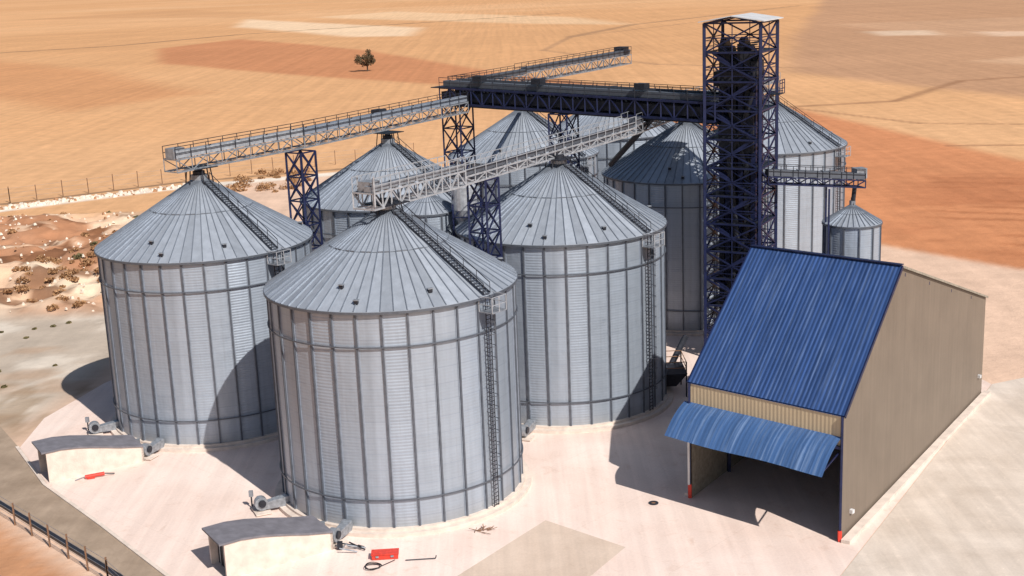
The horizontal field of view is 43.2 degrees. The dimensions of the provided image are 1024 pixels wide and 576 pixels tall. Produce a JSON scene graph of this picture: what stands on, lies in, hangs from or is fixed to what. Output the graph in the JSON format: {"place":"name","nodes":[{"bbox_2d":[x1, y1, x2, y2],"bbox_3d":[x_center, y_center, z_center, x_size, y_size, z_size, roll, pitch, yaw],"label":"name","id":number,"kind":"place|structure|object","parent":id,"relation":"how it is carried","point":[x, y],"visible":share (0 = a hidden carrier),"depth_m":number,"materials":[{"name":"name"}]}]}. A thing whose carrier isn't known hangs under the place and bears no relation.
{"place":"outdoors","nodes":[
{"label":"outdoors","id":0,"kind":"place"},
{"bbox_2d":[0,427,162,575],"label":"perimeter track","id":1,"kind":"structure","parent":0,"point":[22,487],"depth_m":95.96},
{"bbox_2d":[0,0,1023,575],"bbox_3d":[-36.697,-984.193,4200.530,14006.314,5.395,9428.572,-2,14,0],"label":"ground","id":2,"kind":"structure","parent":0,"point":[916,106],"depth_m":399.37,"materials":[{"name":"soil"}]},
{"bbox_2d":[0,501,122,575],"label":"guard rail","id":3,"kind":"object","parent":2,"relation":"on","point":[114,572],"visible":0.86,"depth_m":90.85,"materials":[{"name":"metal"}]},
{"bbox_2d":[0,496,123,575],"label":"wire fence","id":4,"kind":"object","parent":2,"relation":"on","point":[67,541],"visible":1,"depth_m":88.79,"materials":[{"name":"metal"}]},
{"bbox_2d":[15,446,170,575],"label":"kerb","id":5,"kind":"structure","parent":2,"relation":"on","point":[100,524],"depth_m":94.81,"materials":[{"name":"concrete"}]},
{"bbox_2d":[0,181,214,311],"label":"rubble","id":6,"kind":"object","parent":2,"relation":"on","point":[52,202],"visible":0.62,"depth_m":234.62,"materials":[{"name":"beige stone"}]},
{"bbox_2d":[0,167,311,387],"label":"scrub bushes","id":7,"kind":"object","parent":2,"relation":"on","point":[240,184],"visible":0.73,"depth_m":173.86,"materials":[{"name":"brown plant"}]},
{"bbox_2d":[6,143,413,202],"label":"wire fence","id":8,"kind":"object","parent":2,"relation":"on","point":[176,177],"visible":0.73,"depth_m":254.30,"materials":[{"name":"metal"}]},
{"bbox_2d":[354,49,375,70],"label":"lone tree","id":9,"kind":"object","parent":2,"relation":"on","point":[369,59],"visible":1,"depth_m":536.72,"materials":[{"name":"green plant"}]},
{"bbox_2d":[20,336,990,575],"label":"concrete apron","id":10,"kind":"object","parent":2,"relation":"on","point":[746,516],"visible":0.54,"depth_m":93.91,"materials":[{"name":"beige concrete"}]},
{"bbox_2d":[31,435,144,482],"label":"tunnel portal","id":11,"kind":"object","parent":10,"relation":"on","point":[65,457],"visible":1,"depth_m":103.91,"materials":[{"name":"concrete"}]},
{"bbox_2d":[75,472,114,480],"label":"red auger","id":12,"kind":"object","parent":10,"relation":"on","point":[91,476],"visible":1,"depth_m":102.64,"materials":[{"name":"paint"}]},
{"bbox_2d":[85,417,119,434],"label":"aeration blower","id":13,"kind":"object","parent":10,"relation":"on","point":[95,427],"visible":0.98,"depth_m":112.65,"materials":[{"name":"metal"}]},
{"bbox_2d":[136,437,164,459],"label":"aeration blower","id":14,"kind":"object","parent":10,"relation":"on","point":[156,444],"visible":0.76,"depth_m":106.97,"materials":[{"name":"metal"}]},
{"bbox_2d":[94,170,312,452],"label":"grain silo","id":15,"kind":"object","parent":10,"relation":"on","point":[187,272],"visible":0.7,"depth_m":107.43,"materials":[{"name":"metal"}]},
{"bbox_2d":[202,515,333,575],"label":"tunnel portal","id":16,"kind":"object","parent":10,"relation":"on","point":[240,547],"visible":1,"depth_m":86.10,"materials":[{"name":"concrete"}]},
{"bbox_2d":[248,490,289,516],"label":"aeration blower","id":17,"kind":"object","parent":10,"relation":"on","point":[263,505],"visible":1,"depth_m":94.73,"materials":[{"name":"metal"}]},
{"bbox_2d":[285,149,322,249],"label":"support mast","id":18,"kind":"object","parent":10,"relation":"on","point":[302,177],"visible":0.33,"depth_m":119.42,"materials":[{"name":"metal"}]},
{"bbox_2d":[320,519,352,547],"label":"aeration blower","id":19,"kind":"object","parent":10,"relation":"on","point":[342,529],"visible":0.63,"depth_m":89.37,"materials":[{"name":"metal"}]},
{"bbox_2d":[337,541,365,551],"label":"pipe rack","id":20,"kind":"object","parent":10,"relation":"on","point":[340,546],"visible":1,"depth_m":87.87,"materials":[{"name":"metal"}]},
{"bbox_2d":[364,560,393,569],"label":"hose coil","id":21,"kind":"object","parent":10,"relation":"on","point":[372,563],"visible":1,"depth_m":85.45,"materials":[{"name":"black rubber"}]},
{"bbox_2d":[371,548,398,559],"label":"red toolbox","id":22,"kind":"object","parent":10,"relation":"on","point":[383,554],"visible":1,"depth_m":86.27,"materials":[{"name":"paint"}]},
{"bbox_2d":[299,135,479,250],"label":"grain silo","id":23,"kind":"object","parent":10,"relation":"on","point":[339,214],"visible":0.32,"depth_m":128.17,"materials":[{"name":"metal"}]},
{"bbox_2d":[162,91,468,184],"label":"conveyor gallery","id":24,"kind":"object","parent":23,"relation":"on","point":[178,153],"visible":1,"depth_m":120.89,"materials":[{"name":"metal"}]},
{"bbox_2d":[263,197,530,537],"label":"grain silo","id":25,"kind":"object","parent":10,"relation":"on","point":[394,355],"visible":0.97,"depth_m":89.87,"materials":[{"name":"metal"}]},
{"bbox_2d":[407,555,436,559],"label":"steel pole","id":26,"kind":"object","parent":10,"relation":"on","point":[423,558],"visible":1,"depth_m":85.99,"materials":[{"name":"grey metal"}]},
{"bbox_2d":[399,185,457,237],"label":"hopper bin","id":27,"kind":"object","parent":10,"relation":"on","point":[435,211],"visible":0.19,"depth_m":114.84,"materials":[{"name":"metal"}]},
{"bbox_2d":[441,106,475,184],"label":"support mast","id":28,"kind":"object","parent":10,"relation":"on","point":[457,149],"visible":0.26,"depth_m":142.81,"materials":[{"name":"metal"}]},
{"bbox_2d":[431,74,722,124],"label":"conveyor bridge","id":29,"kind":"structure","parent":28,"relation":"on","point":[543,96],"depth_m":131.16,"materials":[{"name":"blue paint"}]},
{"bbox_2d":[448,46,631,81],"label":"conveyor gallery","id":30,"kind":"object","parent":29,"relation":"attached to","point":[621,51],"visible":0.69,"depth_m":165.23,"materials":[{"name":"metal"}]},
{"bbox_2d":[522,105,665,166],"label":"grain spout","id":31,"kind":"object","parent":29,"relation":"attached to","point":[623,150],"visible":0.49,"depth_m":132.50,"materials":[{"name":"metal"}]},
{"bbox_2d":[451,182,477,236],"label":"dust cyclone","id":32,"kind":"object","parent":10,"relation":"on","point":[459,204],"visible":0.23,"depth_m":113.51,"materials":[{"name":"metal"}]},
{"bbox_2d":[469,524,496,533],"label":"dead branches","id":33,"kind":"object","parent":10,"relation":"on","point":[483,527],"visible":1,"depth_m":90.13,"materials":[{"name":"brown wood"}]},
{"bbox_2d":[466,175,502,260],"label":"support mast","id":34,"kind":"object","parent":10,"relation":"on","point":[483,229],"visible":0.27,"depth_m":104.72,"materials":[{"name":"metal"}]},
{"bbox_2d":[351,72,781,215],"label":"conveyor gallery","id":35,"kind":"object","parent":34,"relation":"on","point":[370,186],"visible":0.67,"depth_m":102.56,"materials":[{"name":"metal"}]},
{"bbox_2d":[521,419,535,440],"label":"aeration blower","id":36,"kind":"object","parent":10,"relation":"on","point":[528,426],"visible":0.49,"depth_m":107.48,"materials":[{"name":"metal"}]},
{"bbox_2d":[458,520,624,575],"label":"concrete slab","id":37,"kind":"structure","parent":10,"relation":"in","point":[545,548],"depth_m":85.95,"materials":[{"name":"beige concrete"}]},
{"bbox_2d":[547,113,579,169],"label":"support mast","id":38,"kind":"object","parent":10,"relation":"on","point":[566,129],"visible":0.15,"depth_m":133.88,"materials":[{"name":"metal"}]},
{"bbox_2d":[455,154,673,433],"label":"grain silo","id":39,"kind":"object","parent":10,"relation":"on","point":[583,254],"visible":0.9,"depth_m":108.25,"materials":[{"name":"metal"}]},
{"bbox_2d":[649,501,657,504],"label":"drain cover","id":40,"kind":"object","parent":10,"relation":"on","point":[653,502],"visible":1,"depth_m":93.61,"materials":[{"name":"metal"}]},
{"bbox_2d":[666,335,687,396],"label":"intake hopper","id":41,"kind":"object","parent":10,"relation":"on","point":[676,373],"visible":0.56,"depth_m":117.20,"materials":[{"name":"metal"}]},
{"bbox_2d":[601,122,772,335],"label":"grain silo","id":42,"kind":"object","parent":10,"relation":"on","point":[661,173],"visible":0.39,"depth_m":134.88,"materials":[{"name":"metal"}]},
{"bbox_2d":[698,13,784,343],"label":"elevator tower","id":43,"kind":"structure","parent":10,"relation":"on","point":[739,220],"depth_m":122.79,"materials":[{"name":"metal"}]},
{"bbox_2d":[761,163,866,253],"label":"conveyor gallery","id":44,"kind":"object","parent":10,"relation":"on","point":[857,174],"visible":0.95,"depth_m":124.96,"materials":[{"name":"blue paint"}]},
{"bbox_2d":[664,244,990,544],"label":"storage shed","id":45,"kind":"structure","parent":10,"relation":"on","point":[807,362],"depth_m":91.75,"materials":[{"name":"blue paint"}]},
{"bbox_2d":[822,200,882,260],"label":"hopper bin","id":46,"kind":"object","parent":10,"relation":"on","point":[855,230],"visible":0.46,"depth_m":125.58,"materials":[{"name":"metal"}]},
{"bbox_2d":[448,111,598,201],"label":"grain silo","id":47,"kind":"object","parent":2,"relation":"on","point":[513,128],"visible":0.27,"depth_m":154.47,"materials":[{"name":"metal"}]},
{"bbox_2d":[557,115,674,182],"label":"grain silo","id":48,"kind":"object","parent":2,"relation":"on","point":[608,152],"visible":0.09,"depth_m":170.84,"materials":[{"name":"metal"}]},
{"bbox_2d":[714,94,850,252],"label":"grain silo","id":49,"kind":"object","parent":2,"relation":"on","point":[803,140],"visible":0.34,"depth_m":152.62,"materials":[{"name":"metal"}]},
{"bbox_2d":[841,378,1023,575],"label":"service road","id":50,"kind":"structure","parent":0,"point":[958,510],"depth_m":90.33,"materials":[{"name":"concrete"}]}
]}

